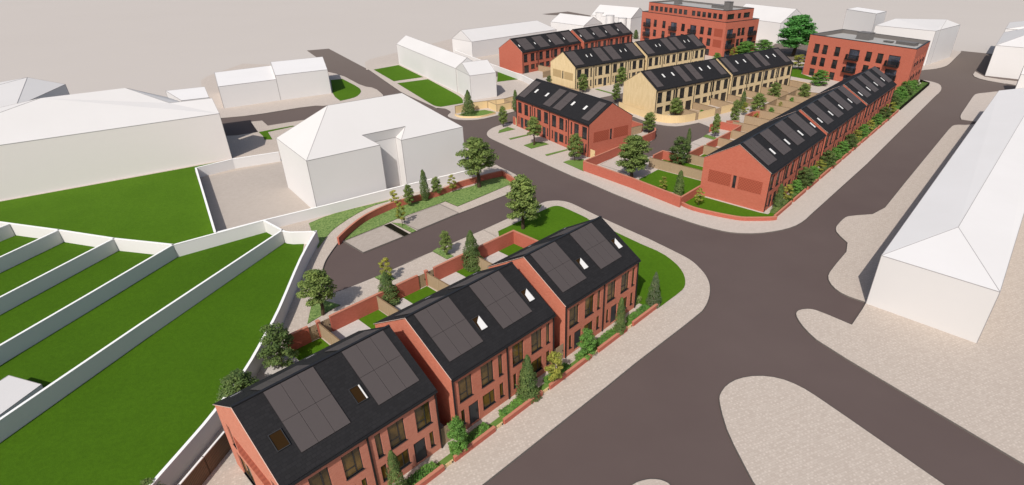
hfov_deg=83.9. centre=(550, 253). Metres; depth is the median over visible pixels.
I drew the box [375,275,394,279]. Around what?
verge
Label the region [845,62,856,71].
window
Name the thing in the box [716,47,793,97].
terraced houses
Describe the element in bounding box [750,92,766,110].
broadleaf tree
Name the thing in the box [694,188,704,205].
young tree
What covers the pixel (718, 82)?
window
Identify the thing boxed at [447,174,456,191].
young tree
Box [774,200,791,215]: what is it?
wall
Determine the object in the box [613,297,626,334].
conifer
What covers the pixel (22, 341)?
garden wall
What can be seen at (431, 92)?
lawn
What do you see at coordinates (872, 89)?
terraced houses
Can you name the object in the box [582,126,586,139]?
window
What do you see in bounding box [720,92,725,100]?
window
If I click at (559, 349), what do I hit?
garden gate
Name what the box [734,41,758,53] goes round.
bush
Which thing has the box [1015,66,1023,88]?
gabled wing
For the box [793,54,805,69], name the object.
young tree
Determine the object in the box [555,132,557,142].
door
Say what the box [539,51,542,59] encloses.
window
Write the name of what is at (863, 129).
shrub
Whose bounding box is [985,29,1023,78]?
corner house
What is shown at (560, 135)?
window
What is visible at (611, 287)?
window
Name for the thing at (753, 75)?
window
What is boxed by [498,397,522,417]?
hedge
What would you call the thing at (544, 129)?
door
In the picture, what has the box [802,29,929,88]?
apartment block
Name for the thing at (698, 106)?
timber fence
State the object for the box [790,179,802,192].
shrub
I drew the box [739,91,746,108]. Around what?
conifer
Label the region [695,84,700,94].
window
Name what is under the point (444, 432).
garden gate
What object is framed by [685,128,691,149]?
conifer
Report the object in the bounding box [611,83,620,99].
broadleaf tree
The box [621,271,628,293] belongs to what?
window
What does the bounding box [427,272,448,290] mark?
timber fence
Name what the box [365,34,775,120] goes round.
pavement
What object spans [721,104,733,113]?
board fence
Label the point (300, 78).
flat building
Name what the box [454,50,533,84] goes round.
garden wall
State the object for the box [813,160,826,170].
young tree
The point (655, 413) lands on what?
road
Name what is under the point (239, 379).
bush
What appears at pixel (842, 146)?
shrub
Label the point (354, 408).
paired houses
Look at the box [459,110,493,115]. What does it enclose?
verge
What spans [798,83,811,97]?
broadleaf tree
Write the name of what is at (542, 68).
timber fence
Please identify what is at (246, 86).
flat building
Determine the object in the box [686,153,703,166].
timber fence
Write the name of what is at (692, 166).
lawn
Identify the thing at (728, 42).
window
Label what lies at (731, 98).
timber fence
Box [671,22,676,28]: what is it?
window
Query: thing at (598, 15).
round tank
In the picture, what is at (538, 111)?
window
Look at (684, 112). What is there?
timber fence
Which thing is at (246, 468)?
window
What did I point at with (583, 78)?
broadleaf tree
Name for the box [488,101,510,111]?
board fence
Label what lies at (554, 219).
lawn
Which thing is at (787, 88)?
timber fence
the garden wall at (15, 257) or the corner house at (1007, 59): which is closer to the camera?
the garden wall at (15, 257)
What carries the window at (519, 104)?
in the terraced houses at (562, 114)
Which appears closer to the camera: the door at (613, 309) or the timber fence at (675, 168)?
the door at (613, 309)
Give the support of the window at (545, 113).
in the terraced houses at (562, 114)
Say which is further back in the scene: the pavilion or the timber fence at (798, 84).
the timber fence at (798, 84)
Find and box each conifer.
[377,271,399,306]
[386,450,406,484]
[419,169,430,200]
[461,90,475,115]
[461,230,482,271]
[512,90,516,110]
[515,354,541,403]
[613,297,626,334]
[633,30,638,38]
[646,272,661,307]
[673,170,684,195]
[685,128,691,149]
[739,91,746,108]
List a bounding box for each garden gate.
[308,324,318,340]
[320,318,331,331]
[418,273,425,287]
[441,422,451,444]
[444,459,453,467]
[554,343,563,363]
[590,149,594,156]
[715,107,721,113]
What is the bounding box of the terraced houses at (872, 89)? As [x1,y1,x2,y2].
[815,66,896,129]
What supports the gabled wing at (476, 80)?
on the pavement at (505, 89)
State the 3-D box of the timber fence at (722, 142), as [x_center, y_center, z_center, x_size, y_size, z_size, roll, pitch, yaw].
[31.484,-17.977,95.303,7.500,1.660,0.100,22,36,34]
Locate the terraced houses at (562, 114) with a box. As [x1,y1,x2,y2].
[515,78,632,156]
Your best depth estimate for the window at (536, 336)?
44.55 m
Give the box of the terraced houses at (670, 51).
[634,33,705,69]
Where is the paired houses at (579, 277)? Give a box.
[487,216,640,358]
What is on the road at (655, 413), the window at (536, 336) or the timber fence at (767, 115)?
the timber fence at (767, 115)
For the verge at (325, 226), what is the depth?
71.68 m
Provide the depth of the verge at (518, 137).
101.78 m
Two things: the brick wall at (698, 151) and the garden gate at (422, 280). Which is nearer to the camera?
the garden gate at (422, 280)
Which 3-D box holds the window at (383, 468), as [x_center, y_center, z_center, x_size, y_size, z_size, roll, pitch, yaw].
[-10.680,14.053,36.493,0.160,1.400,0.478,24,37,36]
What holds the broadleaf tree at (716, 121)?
on the verge at (709, 136)
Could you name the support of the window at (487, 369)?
in the paired houses at (470, 342)
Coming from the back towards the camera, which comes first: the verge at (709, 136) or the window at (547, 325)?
the verge at (709, 136)
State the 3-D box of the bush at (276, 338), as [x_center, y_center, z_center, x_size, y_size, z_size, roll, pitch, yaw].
[-22.384,7.546,46.537,3.039,4.280,3.238,-1,29,-2]
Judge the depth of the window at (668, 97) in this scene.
113.21 m
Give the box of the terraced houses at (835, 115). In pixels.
[768,85,866,165]
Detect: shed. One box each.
[0,375,43,416]
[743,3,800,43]
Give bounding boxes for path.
[260,356,298,376]
[332,320,370,339]
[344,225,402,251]
[393,298,411,309]
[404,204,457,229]
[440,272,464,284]
[484,251,507,262]
[600,155,634,172]
[691,137,711,145]
[707,132,723,137]
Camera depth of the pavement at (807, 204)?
87.85 m
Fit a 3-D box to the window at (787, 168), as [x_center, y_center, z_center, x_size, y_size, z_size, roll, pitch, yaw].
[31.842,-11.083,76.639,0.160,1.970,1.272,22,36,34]
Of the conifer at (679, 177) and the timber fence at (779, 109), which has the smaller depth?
the conifer at (679, 177)
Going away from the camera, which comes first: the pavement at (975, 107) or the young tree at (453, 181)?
the young tree at (453, 181)
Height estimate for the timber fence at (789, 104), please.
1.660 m
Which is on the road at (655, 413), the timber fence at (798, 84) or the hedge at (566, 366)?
the timber fence at (798, 84)
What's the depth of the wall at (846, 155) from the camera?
92.84 m
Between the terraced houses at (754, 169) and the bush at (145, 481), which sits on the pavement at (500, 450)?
the bush at (145, 481)
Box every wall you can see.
[0,221,172,253]
[0,224,14,241]
[0,229,284,442]
[0,230,63,272]
[0,239,118,314]
[0,245,177,364]
[149,230,318,484]
[173,220,314,256]
[195,152,280,176]
[195,168,215,232]
[217,170,476,231]
[288,326,311,349]
[328,275,419,330]
[337,170,501,244]
[415,464,444,484]
[433,230,538,278]
[453,425,495,461]
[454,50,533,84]
[455,112,495,117]
[502,170,514,180]
[503,390,542,423]
[549,354,591,389]
[583,161,681,206]
[584,128,655,164]
[597,326,627,352]
[632,120,642,127]
[632,303,657,325]
[653,150,681,163]
[681,185,699,202]
[681,202,777,220]
[688,145,703,155]
[706,131,730,146]
[709,121,741,131]
[746,111,759,117]
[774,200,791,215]
[793,188,806,201]
[807,177,818,189]
[819,167,831,178]
[831,158,841,168]
[842,149,851,159]
[900,79,929,109]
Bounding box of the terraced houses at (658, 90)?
[623,58,730,114]
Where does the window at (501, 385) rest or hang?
in the paired houses at (470, 342)
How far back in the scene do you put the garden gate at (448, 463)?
38.53 m
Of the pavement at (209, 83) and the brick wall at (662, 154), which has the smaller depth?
the brick wall at (662, 154)
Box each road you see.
[221,43,1023,484]
[545,11,589,15]
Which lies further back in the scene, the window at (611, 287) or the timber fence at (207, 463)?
the window at (611, 287)
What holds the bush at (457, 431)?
on the verge at (449, 457)
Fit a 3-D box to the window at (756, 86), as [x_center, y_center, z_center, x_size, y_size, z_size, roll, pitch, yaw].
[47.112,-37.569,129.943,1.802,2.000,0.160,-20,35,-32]
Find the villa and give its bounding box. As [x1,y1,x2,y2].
[276,93,464,207]
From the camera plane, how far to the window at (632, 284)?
53.03 m
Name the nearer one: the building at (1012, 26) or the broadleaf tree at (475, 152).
the broadleaf tree at (475, 152)
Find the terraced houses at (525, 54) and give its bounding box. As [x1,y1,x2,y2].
[499,30,580,73]
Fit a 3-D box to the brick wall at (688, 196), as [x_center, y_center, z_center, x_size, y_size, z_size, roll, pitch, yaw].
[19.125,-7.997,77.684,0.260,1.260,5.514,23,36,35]
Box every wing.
[166,87,208,101]
[456,59,496,99]
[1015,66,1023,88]
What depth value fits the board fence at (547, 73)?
145.81 m
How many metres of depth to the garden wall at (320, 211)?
74.81 m
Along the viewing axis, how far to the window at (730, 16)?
166.82 m
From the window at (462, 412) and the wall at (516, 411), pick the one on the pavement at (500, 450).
the wall at (516, 411)
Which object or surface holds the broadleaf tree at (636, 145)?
on the pavement at (807, 204)
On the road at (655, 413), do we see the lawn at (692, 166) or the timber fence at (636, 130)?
the timber fence at (636, 130)
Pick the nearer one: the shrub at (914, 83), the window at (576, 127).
the window at (576, 127)
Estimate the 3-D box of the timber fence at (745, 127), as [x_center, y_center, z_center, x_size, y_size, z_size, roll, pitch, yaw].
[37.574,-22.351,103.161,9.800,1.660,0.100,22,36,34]
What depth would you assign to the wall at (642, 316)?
53.41 m
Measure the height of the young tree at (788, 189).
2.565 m
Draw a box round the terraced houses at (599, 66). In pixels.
[550,42,644,90]
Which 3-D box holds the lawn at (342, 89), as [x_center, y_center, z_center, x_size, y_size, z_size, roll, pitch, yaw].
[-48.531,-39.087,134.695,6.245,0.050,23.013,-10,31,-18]
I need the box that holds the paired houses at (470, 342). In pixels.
[373,261,555,429]
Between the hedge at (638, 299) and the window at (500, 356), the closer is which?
the window at (500, 356)
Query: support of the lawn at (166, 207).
on the pavement at (500, 450)
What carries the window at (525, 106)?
in the terraced houses at (562, 114)
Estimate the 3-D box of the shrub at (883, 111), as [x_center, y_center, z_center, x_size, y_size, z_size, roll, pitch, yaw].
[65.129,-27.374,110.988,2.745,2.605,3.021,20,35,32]
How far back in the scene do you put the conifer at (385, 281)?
54.68 m
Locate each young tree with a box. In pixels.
[378,257,392,275]
[389,190,398,202]
[395,201,405,225]
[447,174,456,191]
[545,351,562,380]
[659,176,667,188]
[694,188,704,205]
[729,47,737,54]
[741,102,749,112]
[783,184,793,198]
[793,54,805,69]
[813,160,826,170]
[853,129,861,139]
[864,120,874,129]
[886,102,896,111]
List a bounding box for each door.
[414,437,426,462]
[469,400,478,424]
[543,127,545,137]
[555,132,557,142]
[574,328,580,348]
[610,303,616,322]
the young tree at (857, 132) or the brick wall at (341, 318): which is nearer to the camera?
the brick wall at (341, 318)
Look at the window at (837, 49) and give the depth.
140.03 m
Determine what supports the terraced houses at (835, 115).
on the road at (655, 413)
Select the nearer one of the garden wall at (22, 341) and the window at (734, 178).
the garden wall at (22, 341)
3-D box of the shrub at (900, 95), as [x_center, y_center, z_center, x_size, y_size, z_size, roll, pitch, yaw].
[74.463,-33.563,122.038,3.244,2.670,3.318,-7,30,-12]
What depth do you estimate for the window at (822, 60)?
143.89 m
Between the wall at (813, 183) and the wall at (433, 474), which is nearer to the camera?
the wall at (433, 474)
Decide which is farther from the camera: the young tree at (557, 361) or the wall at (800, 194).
the wall at (800, 194)
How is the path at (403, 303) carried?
on the pavement at (500, 450)
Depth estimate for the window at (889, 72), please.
131.13 m
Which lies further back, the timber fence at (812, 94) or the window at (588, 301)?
the timber fence at (812, 94)
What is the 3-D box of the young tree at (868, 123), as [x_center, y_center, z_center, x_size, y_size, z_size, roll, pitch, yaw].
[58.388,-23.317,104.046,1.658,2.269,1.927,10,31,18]
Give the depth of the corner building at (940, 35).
161.43 m
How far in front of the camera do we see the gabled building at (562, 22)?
195.57 m
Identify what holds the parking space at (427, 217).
on the pavement at (500, 450)
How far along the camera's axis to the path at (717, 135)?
103.39 m
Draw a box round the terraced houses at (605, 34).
[571,22,632,48]
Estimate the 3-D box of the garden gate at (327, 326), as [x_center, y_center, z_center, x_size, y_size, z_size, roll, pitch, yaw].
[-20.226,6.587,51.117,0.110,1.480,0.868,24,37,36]
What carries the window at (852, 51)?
in the apartment block at (839, 55)
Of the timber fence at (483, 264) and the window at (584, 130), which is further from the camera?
the window at (584, 130)
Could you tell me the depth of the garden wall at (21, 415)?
48.77 m
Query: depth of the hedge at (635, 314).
53.51 m
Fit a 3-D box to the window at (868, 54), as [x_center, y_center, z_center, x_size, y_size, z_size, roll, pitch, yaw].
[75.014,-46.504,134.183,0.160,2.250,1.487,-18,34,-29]
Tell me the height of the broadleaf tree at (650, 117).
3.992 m
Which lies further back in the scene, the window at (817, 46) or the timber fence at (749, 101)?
the window at (817, 46)
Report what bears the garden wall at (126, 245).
on the pavement at (500, 450)
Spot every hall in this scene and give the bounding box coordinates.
[0,88,231,200]
[866,88,1023,342]
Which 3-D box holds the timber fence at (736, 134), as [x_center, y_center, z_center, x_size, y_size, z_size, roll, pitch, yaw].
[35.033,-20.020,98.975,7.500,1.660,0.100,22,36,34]
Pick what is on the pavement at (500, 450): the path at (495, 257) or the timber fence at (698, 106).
the path at (495, 257)
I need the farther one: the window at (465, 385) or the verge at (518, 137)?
the verge at (518, 137)
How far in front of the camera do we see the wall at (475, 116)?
113.15 m
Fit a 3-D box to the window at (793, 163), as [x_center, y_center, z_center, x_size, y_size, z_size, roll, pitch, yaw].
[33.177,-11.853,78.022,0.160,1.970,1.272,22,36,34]
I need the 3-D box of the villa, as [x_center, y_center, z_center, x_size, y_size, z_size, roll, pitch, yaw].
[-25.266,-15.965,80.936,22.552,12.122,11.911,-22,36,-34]
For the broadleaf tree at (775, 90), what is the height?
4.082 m
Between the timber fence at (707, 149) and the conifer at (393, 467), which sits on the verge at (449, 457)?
the conifer at (393, 467)
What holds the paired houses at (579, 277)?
on the road at (655, 413)
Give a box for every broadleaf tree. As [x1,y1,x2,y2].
[296,268,336,315]
[402,184,413,204]
[430,176,441,192]
[438,230,452,254]
[455,137,498,187]
[498,106,507,126]
[505,174,541,228]
[525,116,542,144]
[566,133,582,160]
[578,73,587,92]
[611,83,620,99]
[616,67,626,83]
[616,134,652,177]
[642,112,656,132]
[669,97,683,114]
[711,113,721,136]
[730,99,741,119]
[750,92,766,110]
[767,82,781,97]
[776,14,817,55]
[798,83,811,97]
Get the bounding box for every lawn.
[0,162,215,243]
[0,232,303,484]
[259,126,293,139]
[294,338,329,360]
[331,79,360,100]
[358,310,386,328]
[374,65,421,80]
[397,79,462,106]
[403,286,435,303]
[457,266,480,276]
[497,72,516,81]
[498,206,684,306]
[499,244,522,255]
[639,170,700,194]
[663,159,702,169]
[791,68,814,80]
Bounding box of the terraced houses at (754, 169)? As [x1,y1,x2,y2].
[699,110,826,211]
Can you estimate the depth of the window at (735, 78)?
124.09 m
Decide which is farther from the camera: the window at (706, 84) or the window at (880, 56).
the window at (880, 56)
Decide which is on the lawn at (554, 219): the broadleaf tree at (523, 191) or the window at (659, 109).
the broadleaf tree at (523, 191)
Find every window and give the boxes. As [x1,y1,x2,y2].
[240,457,255,484]
[308,467,331,484]
[341,446,364,480]
[361,478,367,484]
[374,433,384,458]
[381,464,389,482]
[387,418,407,449]
[395,449,411,469]
[414,401,432,432]
[429,431,435,447]
[458,374,473,403]
[461,410,466,424]
[480,360,493,388]
[483,389,495,410]
[498,354,503,376]
[500,382,504,398]
[512,340,524,366]
[513,373,515,388]
[518,102,521,113]
[524,65,528,73]
[524,104,527,115]
[531,328,542,354]
[532,356,542,374]
[537,109,540,120]
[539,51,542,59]
[544,112,547,123]
[546,323,549,344]
[546,350,549,364]
[552,115,555,126]
[559,117,563,129]
[559,133,562,141]
[569,304,578,328]
[574,123,578,135]
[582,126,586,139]
[584,294,593,318]
[584,321,591,334]
[596,316,598,329]
[597,290,599,309]
[598,66,602,74]
[605,65,608,73]
[607,280,615,302]
[613,64,616,72]
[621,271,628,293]
[631,267,634,286]
[656,106,662,113]
[657,92,662,102]
[666,90,671,100]
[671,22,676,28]
[679,88,684,97]
[685,100,690,109]
[688,86,692,96]
[690,25,695,32]
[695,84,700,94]
[703,83,708,92]
[715,80,720,90]
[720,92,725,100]
[723,79,727,88]
[724,50,729,56]
[725,40,731,47]
[727,14,733,19]
[727,29,732,36]
[732,77,736,86]
[732,175,736,187]
[739,75,744,85]
[743,12,749,17]
[750,73,754,82]
[754,85,759,91]
[757,72,761,81]
[769,175,774,190]
[770,69,774,78]
[775,171,780,186]
[784,164,789,179]
[790,160,794,174]
[809,68,814,75]
[811,56,816,64]
[813,43,819,52]
[820,57,824,66]
[822,45,827,54]
[829,72,834,79]
[831,60,837,68]
[834,47,840,56]
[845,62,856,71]
[849,49,859,58]
[865,51,871,61]
[876,53,883,63]
[884,69,896,79]
[887,55,900,65]
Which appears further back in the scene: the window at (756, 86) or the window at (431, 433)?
the window at (756, 86)
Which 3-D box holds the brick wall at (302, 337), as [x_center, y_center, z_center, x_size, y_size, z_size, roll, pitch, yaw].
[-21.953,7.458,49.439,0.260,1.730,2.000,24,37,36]
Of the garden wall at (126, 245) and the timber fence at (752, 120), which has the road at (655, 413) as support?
the timber fence at (752, 120)
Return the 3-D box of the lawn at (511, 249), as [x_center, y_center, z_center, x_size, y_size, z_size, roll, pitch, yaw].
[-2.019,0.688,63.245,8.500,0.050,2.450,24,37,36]
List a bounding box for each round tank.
[595,12,603,21]
[606,15,614,23]
[618,17,626,25]
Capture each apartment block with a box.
[640,0,758,56]
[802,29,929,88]
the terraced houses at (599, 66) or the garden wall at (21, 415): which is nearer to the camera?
the garden wall at (21, 415)
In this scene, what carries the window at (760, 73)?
in the terraced houses at (754, 71)
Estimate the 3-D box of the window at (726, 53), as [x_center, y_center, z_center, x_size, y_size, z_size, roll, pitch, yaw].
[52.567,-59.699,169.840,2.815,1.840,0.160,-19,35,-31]
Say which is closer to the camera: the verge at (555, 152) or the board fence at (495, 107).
the verge at (555, 152)
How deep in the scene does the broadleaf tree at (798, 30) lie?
167.13 m
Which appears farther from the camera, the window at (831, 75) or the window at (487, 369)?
the window at (831, 75)
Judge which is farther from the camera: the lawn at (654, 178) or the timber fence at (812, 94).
the timber fence at (812, 94)
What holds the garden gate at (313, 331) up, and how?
attached to the brick wall at (302, 337)
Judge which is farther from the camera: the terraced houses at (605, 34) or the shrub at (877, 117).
the terraced houses at (605, 34)
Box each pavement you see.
[2,120,710,484]
[201,63,383,118]
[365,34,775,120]
[486,60,941,233]
[631,478,670,484]
[718,375,944,484]
[795,124,1023,465]
[921,50,960,70]
[960,91,997,121]
[973,71,1016,85]
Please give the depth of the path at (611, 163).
89.75 m
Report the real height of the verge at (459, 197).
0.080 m
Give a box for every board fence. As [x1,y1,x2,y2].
[455,96,513,113]
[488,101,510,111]
[543,70,550,77]
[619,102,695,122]
[698,108,714,119]
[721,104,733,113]
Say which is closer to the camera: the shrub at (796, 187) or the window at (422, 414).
the window at (422, 414)
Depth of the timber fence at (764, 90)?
129.32 m
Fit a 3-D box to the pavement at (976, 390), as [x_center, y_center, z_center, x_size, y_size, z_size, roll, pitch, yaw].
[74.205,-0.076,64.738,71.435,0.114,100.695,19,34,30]
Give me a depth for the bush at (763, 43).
176.59 m
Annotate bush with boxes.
[140,477,163,484]
[215,368,259,402]
[257,321,298,367]
[447,416,467,455]
[577,328,597,359]
[668,136,691,163]
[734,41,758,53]
[755,39,774,50]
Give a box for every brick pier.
[315,319,321,337]
[423,269,427,285]
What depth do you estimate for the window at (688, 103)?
117.77 m
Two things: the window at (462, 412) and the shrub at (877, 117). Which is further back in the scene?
the shrub at (877, 117)
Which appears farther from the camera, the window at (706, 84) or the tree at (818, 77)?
the tree at (818, 77)
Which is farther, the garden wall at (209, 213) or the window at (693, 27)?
the window at (693, 27)
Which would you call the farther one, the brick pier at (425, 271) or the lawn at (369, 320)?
the brick pier at (425, 271)
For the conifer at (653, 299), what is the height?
3.766 m
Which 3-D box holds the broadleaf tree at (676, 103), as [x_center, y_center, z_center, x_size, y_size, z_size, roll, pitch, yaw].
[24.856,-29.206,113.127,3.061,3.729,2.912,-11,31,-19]
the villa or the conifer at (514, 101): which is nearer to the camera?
the villa
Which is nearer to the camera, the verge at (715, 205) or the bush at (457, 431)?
the bush at (457, 431)
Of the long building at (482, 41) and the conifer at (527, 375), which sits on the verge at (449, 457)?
the conifer at (527, 375)
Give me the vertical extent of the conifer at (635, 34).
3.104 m
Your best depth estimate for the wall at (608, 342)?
49.97 m
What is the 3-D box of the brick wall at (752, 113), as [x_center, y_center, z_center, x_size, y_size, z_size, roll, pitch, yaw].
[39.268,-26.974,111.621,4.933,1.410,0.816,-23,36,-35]
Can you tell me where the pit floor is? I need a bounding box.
[384,223,408,235]
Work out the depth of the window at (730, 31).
166.90 m
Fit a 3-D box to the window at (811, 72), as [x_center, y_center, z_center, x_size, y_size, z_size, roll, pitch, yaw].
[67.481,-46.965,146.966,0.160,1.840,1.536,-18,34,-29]
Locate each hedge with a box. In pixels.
[405,460,438,484]
[449,422,490,451]
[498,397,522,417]
[543,362,571,384]
[574,351,588,360]
[594,328,616,348]
[625,304,649,322]
[636,295,641,304]
[770,199,789,213]
[786,189,803,200]
[815,167,828,177]
[894,82,927,108]
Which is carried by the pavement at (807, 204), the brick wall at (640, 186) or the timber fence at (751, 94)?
the brick wall at (640, 186)
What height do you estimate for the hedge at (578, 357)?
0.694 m
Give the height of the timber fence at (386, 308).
1.660 m
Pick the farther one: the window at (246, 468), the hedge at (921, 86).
the hedge at (921, 86)
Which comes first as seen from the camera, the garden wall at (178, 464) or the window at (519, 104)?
the garden wall at (178, 464)
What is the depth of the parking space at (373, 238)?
67.69 m
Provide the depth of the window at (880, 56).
132.19 m
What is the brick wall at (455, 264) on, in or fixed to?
on the pavement at (500, 450)
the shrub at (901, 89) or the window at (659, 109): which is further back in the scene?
the shrub at (901, 89)
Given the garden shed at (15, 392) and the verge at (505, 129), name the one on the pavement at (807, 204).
the verge at (505, 129)
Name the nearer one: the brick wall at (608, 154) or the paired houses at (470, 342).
the paired houses at (470, 342)
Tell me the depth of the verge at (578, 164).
90.06 m
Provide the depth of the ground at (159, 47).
226.95 m
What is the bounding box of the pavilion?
[0,77,69,106]
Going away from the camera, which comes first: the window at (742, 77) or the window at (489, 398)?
the window at (489, 398)
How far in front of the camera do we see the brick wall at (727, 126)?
104.94 m
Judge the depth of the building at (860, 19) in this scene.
180.46 m
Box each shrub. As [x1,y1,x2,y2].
[713,52,721,57]
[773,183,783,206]
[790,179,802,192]
[795,166,816,188]
[809,166,818,178]
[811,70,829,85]
[820,150,836,167]
[832,147,841,160]
[837,141,848,154]
[844,134,859,149]
[856,124,869,136]
[871,113,883,124]
[878,106,891,118]
[890,93,901,106]
[894,86,907,99]
[894,91,904,102]
[899,84,913,96]
[901,80,914,90]
[910,80,918,88]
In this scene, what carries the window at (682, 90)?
in the terraced houses at (658, 90)
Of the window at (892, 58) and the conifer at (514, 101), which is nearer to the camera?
the conifer at (514, 101)
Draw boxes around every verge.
[307,300,339,323]
[309,200,388,247]
[344,176,511,240]
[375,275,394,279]
[393,223,415,232]
[433,248,453,258]
[436,321,631,465]
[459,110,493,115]
[498,127,513,132]
[509,134,527,139]
[524,142,547,148]
[545,149,566,155]
[564,159,583,170]
[685,150,849,216]
[703,134,715,139]
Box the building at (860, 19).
[842,7,886,31]
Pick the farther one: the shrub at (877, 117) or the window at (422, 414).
the shrub at (877, 117)
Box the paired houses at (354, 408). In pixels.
[213,324,442,484]
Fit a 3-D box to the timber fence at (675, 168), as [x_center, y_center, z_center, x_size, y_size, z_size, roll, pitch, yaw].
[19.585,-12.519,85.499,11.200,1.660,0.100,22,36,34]
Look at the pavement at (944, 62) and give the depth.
161.64 m
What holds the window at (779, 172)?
in the terraced houses at (754, 169)
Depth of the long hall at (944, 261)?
55.39 m
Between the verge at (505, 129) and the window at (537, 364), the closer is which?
the window at (537, 364)
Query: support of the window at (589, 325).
in the paired houses at (579, 277)
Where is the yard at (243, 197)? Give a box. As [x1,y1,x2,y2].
[201,162,308,231]
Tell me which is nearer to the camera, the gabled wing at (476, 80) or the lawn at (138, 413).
the lawn at (138, 413)
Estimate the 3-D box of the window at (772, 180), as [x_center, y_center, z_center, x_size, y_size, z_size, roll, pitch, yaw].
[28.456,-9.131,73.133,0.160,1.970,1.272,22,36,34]
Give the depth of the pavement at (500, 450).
51.88 m
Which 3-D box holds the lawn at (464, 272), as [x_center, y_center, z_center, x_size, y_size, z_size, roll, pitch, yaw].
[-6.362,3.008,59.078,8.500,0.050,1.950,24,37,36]
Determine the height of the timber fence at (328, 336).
1.660 m
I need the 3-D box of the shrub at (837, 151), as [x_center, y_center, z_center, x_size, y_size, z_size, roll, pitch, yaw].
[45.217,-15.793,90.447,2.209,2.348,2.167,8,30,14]
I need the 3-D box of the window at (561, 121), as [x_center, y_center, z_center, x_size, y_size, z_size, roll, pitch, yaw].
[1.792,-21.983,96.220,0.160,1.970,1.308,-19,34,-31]
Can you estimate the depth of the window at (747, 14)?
170.69 m
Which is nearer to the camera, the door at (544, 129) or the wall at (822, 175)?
the wall at (822, 175)
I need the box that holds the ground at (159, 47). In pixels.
[0,0,1023,96]
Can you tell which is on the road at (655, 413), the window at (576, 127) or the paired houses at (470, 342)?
the paired houses at (470, 342)
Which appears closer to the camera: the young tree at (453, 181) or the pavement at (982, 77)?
the young tree at (453, 181)
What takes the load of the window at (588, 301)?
in the paired houses at (579, 277)
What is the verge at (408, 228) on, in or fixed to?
on the pavement at (500, 450)
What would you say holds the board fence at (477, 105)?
on the pavement at (505, 89)
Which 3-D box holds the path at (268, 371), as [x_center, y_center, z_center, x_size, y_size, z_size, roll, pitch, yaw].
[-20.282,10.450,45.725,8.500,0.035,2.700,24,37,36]
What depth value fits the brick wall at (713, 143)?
97.24 m
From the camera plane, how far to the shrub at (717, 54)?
162.38 m
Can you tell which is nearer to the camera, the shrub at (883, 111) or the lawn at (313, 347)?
the lawn at (313, 347)
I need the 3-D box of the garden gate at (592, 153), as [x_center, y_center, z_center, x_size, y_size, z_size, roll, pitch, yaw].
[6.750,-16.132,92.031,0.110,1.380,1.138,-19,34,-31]
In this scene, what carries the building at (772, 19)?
on the pavement at (505, 89)
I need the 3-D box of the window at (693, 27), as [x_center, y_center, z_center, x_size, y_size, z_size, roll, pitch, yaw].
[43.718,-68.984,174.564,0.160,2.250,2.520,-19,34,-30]
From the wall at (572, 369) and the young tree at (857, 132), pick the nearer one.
the wall at (572, 369)
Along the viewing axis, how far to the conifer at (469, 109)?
113.73 m
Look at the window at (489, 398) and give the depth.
42.41 m
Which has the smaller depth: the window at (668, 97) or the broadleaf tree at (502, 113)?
the broadleaf tree at (502, 113)
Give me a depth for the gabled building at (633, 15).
208.17 m
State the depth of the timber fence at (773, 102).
120.72 m
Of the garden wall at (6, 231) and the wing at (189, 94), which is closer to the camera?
the garden wall at (6, 231)
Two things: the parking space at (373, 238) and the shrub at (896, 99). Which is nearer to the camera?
the parking space at (373, 238)
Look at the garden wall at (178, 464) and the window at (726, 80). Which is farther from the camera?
the window at (726, 80)
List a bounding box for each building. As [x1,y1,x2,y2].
[214,65,280,107]
[271,57,331,99]
[396,35,471,92]
[452,20,556,57]
[551,13,601,30]
[591,4,642,33]
[842,7,886,31]
[874,18,959,65]
[1004,21,1023,31]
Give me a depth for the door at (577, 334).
49.06 m
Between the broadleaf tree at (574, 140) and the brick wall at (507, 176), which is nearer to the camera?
the brick wall at (507, 176)
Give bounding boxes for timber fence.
[178,431,230,484]
[318,323,339,344]
[376,296,398,315]
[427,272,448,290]
[473,254,492,270]
[538,65,550,71]
[631,125,641,134]
[648,157,701,179]
[674,108,696,116]
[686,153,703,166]
[693,102,715,110]
[703,145,718,154]
[710,98,732,107]
[717,137,732,146]
[727,94,750,105]
[731,130,745,138]
[733,121,758,131]
[740,99,755,106]
[744,115,768,125]
[746,90,778,101]
[756,109,780,119]
[757,83,811,110]
[760,86,788,96]
[766,104,790,113]
[776,99,799,107]
[779,84,797,92]
[786,94,808,102]
[789,80,806,87]
[795,90,817,97]
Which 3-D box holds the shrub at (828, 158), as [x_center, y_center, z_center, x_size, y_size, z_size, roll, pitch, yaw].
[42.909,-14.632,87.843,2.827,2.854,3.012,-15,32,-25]
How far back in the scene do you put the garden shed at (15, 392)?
43.27 m
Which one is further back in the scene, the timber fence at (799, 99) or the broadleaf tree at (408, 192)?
the timber fence at (799, 99)
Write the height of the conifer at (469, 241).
4.510 m
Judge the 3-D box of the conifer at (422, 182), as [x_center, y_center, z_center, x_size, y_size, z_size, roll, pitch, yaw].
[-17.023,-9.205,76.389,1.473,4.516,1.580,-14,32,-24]
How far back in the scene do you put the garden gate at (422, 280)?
57.91 m
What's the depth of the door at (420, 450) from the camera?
38.45 m
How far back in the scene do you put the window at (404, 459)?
37.55 m
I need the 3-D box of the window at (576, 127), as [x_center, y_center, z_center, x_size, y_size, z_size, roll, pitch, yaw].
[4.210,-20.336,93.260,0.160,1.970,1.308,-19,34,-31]
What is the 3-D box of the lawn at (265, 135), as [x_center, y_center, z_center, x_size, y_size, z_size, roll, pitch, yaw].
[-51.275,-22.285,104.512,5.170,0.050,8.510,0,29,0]
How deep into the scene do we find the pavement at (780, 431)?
40.38 m

